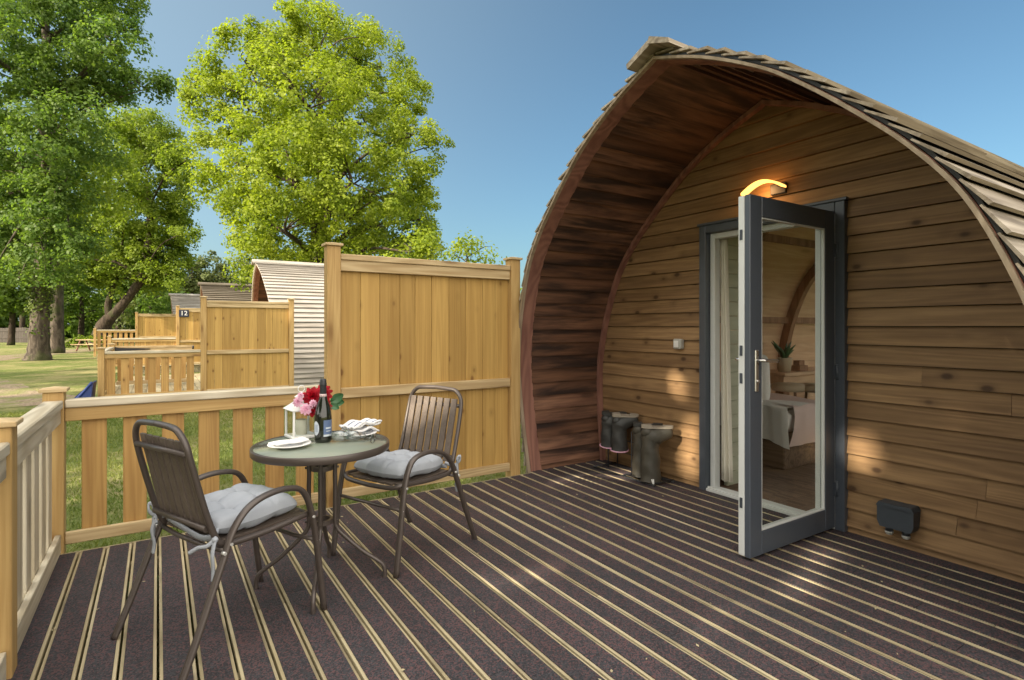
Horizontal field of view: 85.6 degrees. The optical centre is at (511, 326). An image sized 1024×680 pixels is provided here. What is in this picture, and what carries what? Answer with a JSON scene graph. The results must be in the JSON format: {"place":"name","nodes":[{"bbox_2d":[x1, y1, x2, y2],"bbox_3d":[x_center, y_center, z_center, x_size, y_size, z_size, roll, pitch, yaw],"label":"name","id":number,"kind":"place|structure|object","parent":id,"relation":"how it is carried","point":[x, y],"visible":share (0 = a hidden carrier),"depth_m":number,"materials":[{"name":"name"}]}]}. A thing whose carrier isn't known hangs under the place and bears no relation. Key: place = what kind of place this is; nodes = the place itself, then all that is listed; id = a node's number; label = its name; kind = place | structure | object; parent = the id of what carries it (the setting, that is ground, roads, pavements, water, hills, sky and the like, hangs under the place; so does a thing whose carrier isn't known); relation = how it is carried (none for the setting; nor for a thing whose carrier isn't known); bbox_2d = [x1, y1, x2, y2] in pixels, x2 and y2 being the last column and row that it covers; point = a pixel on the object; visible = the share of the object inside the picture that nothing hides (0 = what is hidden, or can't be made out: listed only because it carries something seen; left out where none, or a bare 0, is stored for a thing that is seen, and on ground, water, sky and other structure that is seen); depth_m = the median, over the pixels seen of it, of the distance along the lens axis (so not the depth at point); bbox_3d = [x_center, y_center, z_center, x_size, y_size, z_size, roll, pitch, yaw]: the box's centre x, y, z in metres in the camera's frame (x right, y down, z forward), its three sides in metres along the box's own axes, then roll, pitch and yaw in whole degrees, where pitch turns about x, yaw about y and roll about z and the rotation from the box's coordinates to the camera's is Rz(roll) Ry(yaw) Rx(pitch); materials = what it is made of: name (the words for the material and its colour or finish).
{"place":"outdoors","nodes":[
{"label":"outdoors","id":0,"kind":"place"},
{"bbox_2d":[0,347,107,407],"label":"gravel path","id":1,"kind":"structure","parent":0,"point":[14,394],"depth_m":13.07,"materials":[{"name":"beige gravel"}]},
{"bbox_2d":[0,337,525,679],"bbox_3d":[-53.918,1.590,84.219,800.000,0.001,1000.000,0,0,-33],"label":"lawn","id":2,"kind":"structure","parent":0,"point":[77,373],"depth_m":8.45,"materials":[{"name":"green plant"}]},
{"bbox_2d":[0,327,28,342],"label":"boarded fence","id":3,"kind":"object","parent":2,"relation":"on","point":[19,336],"visible":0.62,"depth_m":54.34,"materials":[{"name":"grey wood"}]},
{"bbox_2d":[0,401,62,679],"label":"picket railing","id":4,"kind":"object","parent":2,"relation":"on","point":[30,550],"visible":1,"depth_m":2.47,"materials":[{"name":"yellow wood"}]},
{"bbox_2d":[0,242,65,344],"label":"broadleaf tree","id":5,"kind":"object","parent":2,"relation":"on","point":[11,303],"visible":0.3,"depth_m":45.87,"materials":[{"name":"green plant"}]},
{"bbox_2d":[0,148,102,327],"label":"broadleaf tree","id":6,"kind":"object","parent":2,"relation":"on","point":[22,319],"visible":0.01,"depth_m":57.84,"materials":[{"name":"green plant"}]},
{"bbox_2d":[2,71,148,352],"bbox_3d":[-26.570,-6.808,33.635,8.833,16.799,6.756,0,0,37],"label":"slender tree","id":7,"kind":"object","parent":2,"relation":"on","point":[57,340],"visible":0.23,"depth_m":33.16,"materials":[{"name":"green plant"}]},
{"bbox_2d":[74,381,96,397],"bbox_3d":[-7.793,1.269,9.830,0.617,0.622,0.839,0,0,-33],"label":"tarpaulin cover","id":8,"kind":"object","parent":2,"relation":"on","point":[89,390],"visible":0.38,"depth_m":9.66,"materials":[{"name":"blue plastic"}]},
{"bbox_2d":[65,334,106,347],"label":"nettle patch","id":9,"kind":"object","parent":2,"relation":"on","point":[74,341],"visible":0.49,"depth_m":41.86,"materials":[{"name":"green plant"}]},
{"bbox_2d":[64,274,108,342],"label":"hazel bush","id":10,"kind":"object","parent":2,"relation":"on","point":[82,290],"visible":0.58,"depth_m":51.45,"materials":[{"name":"green plant"}]},
{"bbox_2d":[70,339,107,350],"bbox_3d":[-27.238,1.230,36.000,1.800,0.761,1.600,0,0,-3],"label":"picnic table","id":11,"kind":"object","parent":2,"relation":"on","point":[79,344],"visible":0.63,"depth_m":35.81,"materials":[{"name":"brown wood"}]},
{"bbox_2d":[0,0,180,360],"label":"ivy clad tree","id":12,"kind":"object","parent":2,"relation":"on","point":[36,184],"visible":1,"depth_m":24.39,"materials":[{"name":"green plant"}]},
{"bbox_2d":[105,343,114,394],"bbox_3d":[-8.148,0.978,11.132,0.132,1.224,2.698,0,0,-33],"label":"picket railing","id":13,"kind":"object","parent":2,"relation":"on","point":[111,347],"visible":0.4,"depth_m":10.97,"materials":[{"name":"brown wood"}]},
{"bbox_2d":[115,345,193,384],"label":"railing","id":14,"kind":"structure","parent":13,"relation":"attached to","point":[147,348],"depth_m":12.63,"materials":[{"name":"brown wood"}]},
{"bbox_2d":[112,294,142,344],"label":"flowering bush","id":15,"kind":"object","parent":2,"relation":"on","point":[121,318],"visible":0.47,"depth_m":46.85,"materials":[{"name":"green plant"}]},
{"bbox_2d":[82,231,172,337],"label":"broadleaf tree","id":16,"kind":"object","parent":2,"relation":"on","point":[126,287],"visible":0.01,"depth_m":59.17,"materials":[{"name":"green plant"}]},
{"bbox_2d":[65,103,206,346],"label":"leaning tree","id":17,"kind":"object","parent":2,"relation":"on","point":[149,270],"visible":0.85,"depth_m":43.20,"materials":[{"name":"green plant"}]},
{"bbox_2d":[107,336,175,366],"bbox_3d":[-12.281,0.943,18.378,1.904,1.294,0.132,0,0,-33],"label":"picket railing","id":18,"kind":"object","parent":2,"relation":"on","point":[137,341],"visible":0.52,"depth_m":18.36,"materials":[{"name":"brown wood"}]},
{"bbox_2d":[96,347,200,396],"bbox_3d":[-6.760,0.978,10.348,1.624,1.224,0.132,0,0,-33],"label":"picket railing","id":19,"kind":"object","parent":2,"relation":"on","point":[138,356],"visible":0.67,"depth_m":10.28,"materials":[{"name":"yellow wood"}]},
{"bbox_2d":[135,312,175,345],"bbox_3d":[-17.217,0.447,26.855,1.812,2.287,0.132,0,0,-33],"label":"privacy screen","id":20,"kind":"object","parent":2,"relation":"on","point":[145,325],"visible":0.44,"depth_m":26.79,"materials":[{"name":"brown wood"}]},
{"bbox_2d":[93,328,134,356],"bbox_3d":[-18.643,0.728,25.942,1.604,1.324,0.132,0,0,-33],"label":"picket railing","id":21,"kind":"object","parent":20,"relation":"attached to","point":[98,332],"visible":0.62,"depth_m":25.73,"materials":[{"name":"brown wood"}]},
{"bbox_2d":[122,285,188,327],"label":"hazel bush","id":22,"kind":"object","parent":2,"relation":"on","point":[152,304],"visible":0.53,"depth_m":49.22,"materials":[{"name":"green plant"}]},
{"bbox_2d":[115,374,199,393],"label":"deck","id":23,"kind":"structure","parent":2,"relation":"on","point":[158,385],"depth_m":12.44,"materials":[{"name":"beige wood"}]},
{"bbox_2d":[133,359,199,373],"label":"deck","id":24,"kind":"structure","parent":2,"relation":"on","point":[196,367],"depth_m":19.14,"materials":[{"name":"beige wood"}]},
{"bbox_2d":[38,385,317,553],"bbox_3d":[-2.093,0.973,3.707,1.644,1.234,0.132,0,0,-33],"label":"picket railing","id":25,"kind":"object","parent":2,"relation":"on","point":[93,414],"visible":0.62,"depth_m":3.51,"materials":[{"name":"yellow wood"}]},
{"bbox_2d":[168,293,199,313],"bbox_3d":[-16.203,-0.121,32.254,6.510,3.427,3.845,0,0,-33],"label":"glamping pod","id":26,"kind":"object","parent":2,"relation":"on","point":[186,300],"visible":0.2,"depth_m":30.34,"materials":[{"name":"grey wood"}]},
{"bbox_2d":[176,306,199,363],"bbox_3d":[-10.728,0.436,19.373,1.812,2.307,0.132,0,0,-33],"label":"privacy screen","id":27,"kind":"object","parent":2,"relation":"on","point":[187,330],"visible":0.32,"depth_m":19.11,"materials":[{"name":"brown wood"}]},
{"bbox_2d":[179,310,188,316],"bbox_3d":[-11.253,-0.450,18.968,0.300,0.240,0.025,0,0,-33],"label":"number plate","id":28,"kind":"object","parent":27,"relation":"attached to","point":[183,313],"visible":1,"depth_m":18.96,"materials":[{"name":"white paint"}]},
{"bbox_2d":[164,250,228,293],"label":"broadleaf tree","id":29,"kind":"object","parent":2,"relation":"on","point":[192,287],"visible":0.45,"depth_m":62.81,"materials":[{"name":"green plant"}]},
{"bbox_2d":[197,256,252,283],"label":"broadleaf tree","id":30,"kind":"object","parent":2,"relation":"on","point":[228,274],"visible":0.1,"depth_m":64.64,"materials":[{"name":"green plant"}]},
{"bbox_2d":[198,282,251,300],"bbox_3d":[-10.172,-0.121,24.596,6.610,3.427,3.844,0,0,-33],"label":"glamping pod","id":31,"kind":"object","parent":2,"relation":"on","point":[218,291],"visible":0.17,"depth_m":22.76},
{"bbox_2d":[199,296,294,390],"bbox_3d":[-5.350,0.496,11.251,1.752,2.187,0.132,0,0,-33],"label":"privacy screen","id":32,"kind":"object","parent":2,"relation":"on","point":[246,344],"visible":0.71,"depth_m":11.21,"materials":[{"name":"yellow wood"}]},
{"bbox_2d":[0,278,520,337],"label":"woodland","id":33,"kind":"object","parent":2,"relation":"on","point":[70,331],"visible":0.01,"depth_m":74.28,"materials":[{"name":"green plant"}]},
{"bbox_2d":[251,259,323,385],"bbox_3d":[-4.365,-0.121,16.797,6.440,3.427,3.845,0,0,-33],"label":"glamping pod","id":34,"kind":"object","parent":2,"relation":"on","point":[301,284],"visible":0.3,"depth_m":14.30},
{"bbox_2d":[174,0,455,291],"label":"sunlit tree","id":35,"kind":"object","parent":2,"relation":"on","point":[319,148],"visible":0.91,"depth_m":19.38,"materials":[{"name":"green plant"}]},
{"bbox_2d":[321,242,522,507],"bbox_3d":[-0.674,0.476,4.614,1.752,2.227,0.132,0,0,-33],"label":"privacy screen","id":36,"kind":"object","parent":2,"relation":"on","point":[397,331],"visible":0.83,"depth_m":4.59,"materials":[{"name":"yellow wood"}]},
{"bbox_2d":[439,227,506,264],"bbox_3d":[-2.264,-2.064,34.009,4.610,7.335,5.317,0,0,-33],"label":"broadleaf tree","id":37,"kind":"object","parent":2,"relation":"on","point":[463,246],"visible":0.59,"depth_m":33.51,"materials":[{"name":"green plant"}]},
{"bbox_2d":[519,36,1023,583],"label":"glamping pod","id":38,"kind":"object","parent":2,"relation":"on","point":[877,262],"visible":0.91,"depth_m":3.63,"materials":[{"name":"brown wood"}]},
{"bbox_2d":[673,339,683,348],"bbox_3d":[1.437,0.151,4.779,0.063,0.088,0.084,0,0,-33],"label":"outdoor switch","id":39,"kind":"object","parent":38,"relation":"attached to","point":[678,343],"visible":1,"depth_m":4.75,"materials":[{"name":"grey plastic"}]},
{"bbox_2d":[720,238,732,481],"bbox_3d":[1.990,0.255,4.183,0.056,2.030,1.100,0,0,-33],"label":"curtain","id":40,"kind":"object","parent":38,"relation":"hanging from","point":[726,447],"visible":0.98,"depth_m":4.54,"materials":[{"name":"beige fabric"}]},
{"bbox_2d":[741,179,786,195],"bbox_3d":[1.858,-1.016,4.069,0.107,0.111,0.320,0,0,-33],"label":"wall lamp","id":41,"kind":"object","parent":38,"relation":"attached to","point":[777,188],"visible":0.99,"depth_m":4.03,"materials":[{"name":"yellow plastic"}]},
{"bbox_2d":[720,391,814,469],"bbox_3d":[2.566,1.032,5.796,0.947,0.613,1.244,0,0,-33],"label":"bed","id":42,"kind":"object","parent":38,"relation":"on","point":[788,431],"visible":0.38,"depth_m":5.21,"materials":[{"name":"white fabric"}]},
{"bbox_2d":[762,354,769,399],"bbox_3d":[2.444,0.520,5.566,0.280,0.489,0.210,0,0,34],"label":"pillow","id":43,"kind":"object","parent":42,"relation":"on","point":[765,381],"visible":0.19,"depth_m":5.46,"materials":[{"name":"white fabric"}]},
{"bbox_2d":[735,194,837,558],"bbox_3d":[1.732,0.285,3.439,0.948,2.086,0.208,0,0,-33],"label":"door","id":44,"kind":"structure","parent":38,"relation":"in","point":[755,538],"depth_m":3.26,"materials":[{"name":"grey glass"}]},
{"bbox_2d":[770,382,804,396],"bbox_3d":[3.091,0.985,6.170,0.380,0.709,0.380,0,0,-33],"label":"stool","id":45,"kind":"object","parent":38,"relation":"on","point":[795,388],"visible":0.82,"depth_m":6.04,"materials":[{"name":"brown wood"}]},
{"bbox_2d":[770,367,814,394],"bbox_3d":[3.766,0.944,7.101,1.600,0.788,0.420,0,0,-33],"label":"side table","id":46,"kind":"object","parent":38,"relation":"on","point":[797,376],"visible":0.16,"depth_m":6.67,"materials":[{"name":"brown wood"}]},
{"bbox_2d":[771,340,795,371],"bbox_3d":[3.306,0.359,6.745,0.270,0.382,0.256,0,0,22],"label":"potted plant","id":47,"kind":"object","parent":46,"relation":"on","point":[784,363],"visible":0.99,"depth_m":6.68,"materials":[{"name":"green plant"}]},
{"bbox_2d":[791,360,807,370],"bbox_3d":[3.570,0.484,6.869,0.180,0.129,0.120,0,0,-33],"label":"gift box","id":48,"kind":"object","parent":46,"relation":"on","point":[798,365],"visible":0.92,"depth_m":6.82,"materials":[{"name":"brown cardboard"}]},
{"bbox_2d":[804,383,814,397],"bbox_3d":[3.364,0.985,6.060,0.380,0.709,0.380,0,0,-33],"label":"stool","id":49,"kind":"object","parent":38,"relation":"on","point":[809,387],"visible":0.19,"depth_m":5.98,"materials":[{"name":"brown wood"}]},
{"bbox_2d":[876,498,920,539],"bbox_3d":[2.334,1.170,3.344,0.102,0.200,0.203,0,0,-33],"label":"outdoor socket","id":50,"kind":"object","parent":38,"relation":"attached to","point":[903,518],"visible":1,"depth_m":3.31,"materials":[{"name":"grey plastic"}]},
{"bbox_2d":[0,0,1023,323],"label":"sky","id":51,"kind":"structure","parent":0,"point":[518,85],"materials":[{"name":"blue"}]},
{"bbox_2d":[7,460,1023,679],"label":"deck","id":52,"kind":"structure","parent":0,"point":[665,578],"depth_m":2.70,"materials":[{"name":"wood"}]},
{"bbox_2d":[110,419,326,679],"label":"garden chair","id":53,"kind":"object","parent":52,"relation":"on","point":[178,496],"visible":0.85,"depth_m":2.35,"materials":[{"name":"brown metal"}]},
{"bbox_2d":[147,483,296,581],"bbox_3d":[-1.298,0.895,2.513,0.541,0.248,0.497,0,0,33],"label":"seat cushion","id":54,"kind":"object","parent":53,"relation":"on","point":[226,506],"visible":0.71,"depth_m":2.46,"materials":[{"name":"grey fabric"}]},
{"bbox_2d":[249,431,388,614],"bbox_3d":[-0.998,0.979,2.905,0.690,0.734,0.690,0,0,-33],"label":"bistro table","id":55,"kind":"object","parent":52,"relation":"on","point":[321,459],"visible":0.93,"depth_m":2.83,"materials":[{"name":"grey glass"}]},
{"bbox_2d":[267,439,310,448],"bbox_3d":[-1.134,0.603,2.819,0.210,0.018,0.210,0,0,-33],"label":"plate","id":56,"kind":"object","parent":55,"relation":"on","point":[292,445],"visible":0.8,"depth_m":2.80,"materials":[{"name":"white ceramic"}]},
{"bbox_2d":[268,437,308,445],"bbox_3d":[-1.137,0.585,2.821,0.082,0.018,0.177,0,0,39],"label":"napkin","id":57,"kind":"object","parent":56,"relation":"on","point":[291,441],"visible":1,"depth_m":2.80,"materials":[{"name":"white fabric"}]},
{"bbox_2d":[283,385,313,438],"bbox_3d":[-1.173,0.470,3.078,0.152,0.288,0.152,0,0,-41],"label":"lantern","id":58,"kind":"object","parent":55,"relation":"on","point":[302,427],"visible":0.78,"depth_m":3.05,"materials":[{"name":"white paint"}]},
{"bbox_2d":[292,392,316,414],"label":"pink roses","id":59,"kind":"object","parent":58,"relation":"attached to","point":[306,408],"visible":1,"depth_m":2.96,"materials":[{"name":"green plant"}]},
{"bbox_2d":[314,379,331,442],"bbox_3d":[-1.008,0.447,2.950,0.090,0.336,0.090,0,0,-33],"label":"wine bottle","id":60,"kind":"object","parent":55,"relation":"on","point":[323,424],"visible":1,"depth_m":2.92,"materials":[{"name":"black glass"}]},
{"bbox_2d":[303,385,343,416],"bbox_3d":[-1.055,0.467,3.085,0.221,0.293,0.107,0,0,-33],"label":"bouquet","id":61,"kind":"object","parent":55,"relation":"on","point":[336,400],"visible":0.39,"depth_m":3.06,"materials":[{"name":"red plant"}]},
{"bbox_2d":[331,430,365,441],"bbox_3d":[-0.870,0.583,2.945,0.176,0.064,0.058,0,0,-3],"label":"wine glass","id":62,"kind":"object","parent":55,"relation":"on","point":[347,438],"visible":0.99,"depth_m":2.94,"materials":[{"name":"clear glass"}]},
{"bbox_2d":[342,429,376,436],"bbox_3d":[-0.863,0.603,3.110,0.200,0.018,0.200,0,0,-33],"label":"plate","id":63,"kind":"object","parent":55,"relation":"on","point":[368,432],"visible":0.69,"depth_m":3.10,"materials":[{"name":"white ceramic"}]},
{"bbox_2d":[338,418,381,436],"bbox_3d":[-0.858,0.569,3.124,0.118,0.083,0.226,0,0,33],"label":"napkin","id":64,"kind":"object","parent":63,"relation":"on","point":[358,425],"visible":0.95,"depth_m":3.09,"materials":[{"name":"white fabric"}]},
{"bbox_2d":[343,429,375,442],"bbox_3d":[-0.812,0.583,2.937,0.176,0.064,0.058,0,0,19],"label":"wine glass","id":65,"kind":"object","parent":55,"relation":"on","point":[359,437],"visible":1,"depth_m":2.94,"materials":[{"name":"clear glass"}]},
{"bbox_2d":[331,385,477,578],"bbox_3d":[-0.654,0.868,3.386,0.604,0.968,0.690,0,0,33],"label":"garden chair","id":66,"kind":"object","parent":52,"relation":"on","point":[400,486],"visible":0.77,"depth_m":3.44,"materials":[{"name":"brown metal"}]},
{"bbox_2d":[354,449,460,491],"bbox_3d":[-0.652,0.895,3.378,0.541,0.248,0.497,0,0,33],"label":"seat cushion","id":67,"kind":"object","parent":66,"relation":"on","point":[390,465],"visible":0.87,"depth_m":3.24,"materials":[{"name":"grey fabric"}]},
{"bbox_2d":[593,432,674,486],"bbox_3d":[1.091,1.148,5.014,0.284,0.396,0.770,0,0,-33],"label":"boot rack","id":68,"kind":"object","parent":52,"relation":"on","point":[651,484],"visible":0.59,"depth_m":4.99,"materials":[{"name":"black plastic"}]},
{"bbox_2d":[600,410,626,448],"bbox_3d":[0.971,0.985,5.314,0.255,0.359,0.189,0,0,5],"label":"wellington boot","id":69,"kind":"object","parent":68,"relation":"on","point":[606,424],"visible":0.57,"depth_m":5.25,"materials":[{"name":"grey rubber"}]},
{"bbox_2d":[610,412,638,452],"bbox_3d":[1.054,0.991,5.198,0.263,0.366,0.175,0,0,5],"label":"wellington boot","id":70,"kind":"object","parent":68,"relation":"on","point":[622,424],"visible":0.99,"depth_m":5.14,"materials":[{"name":"grey rubber"}]},
{"bbox_2d":[632,422,662,477],"bbox_3d":[1.193,1.087,4.881,0.269,0.484,0.172,0,0,5],"label":"wellington boot","id":71,"kind":"object","parent":68,"relation":"on","point":[636,447],"visible":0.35,"depth_m":4.83,"materials":[{"name":"green rubber"}]},
{"bbox_2d":[640,424,673,483],"bbox_3d":[1.237,1.082,4.723,0.280,0.488,0.179,0,0,5],"label":"wellington boot","id":72,"kind":"object","parent":68,"relation":"on","point":[653,437],"visible":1,"depth_m":4.67,"materials":[{"name":"green rubber"}]}
]}

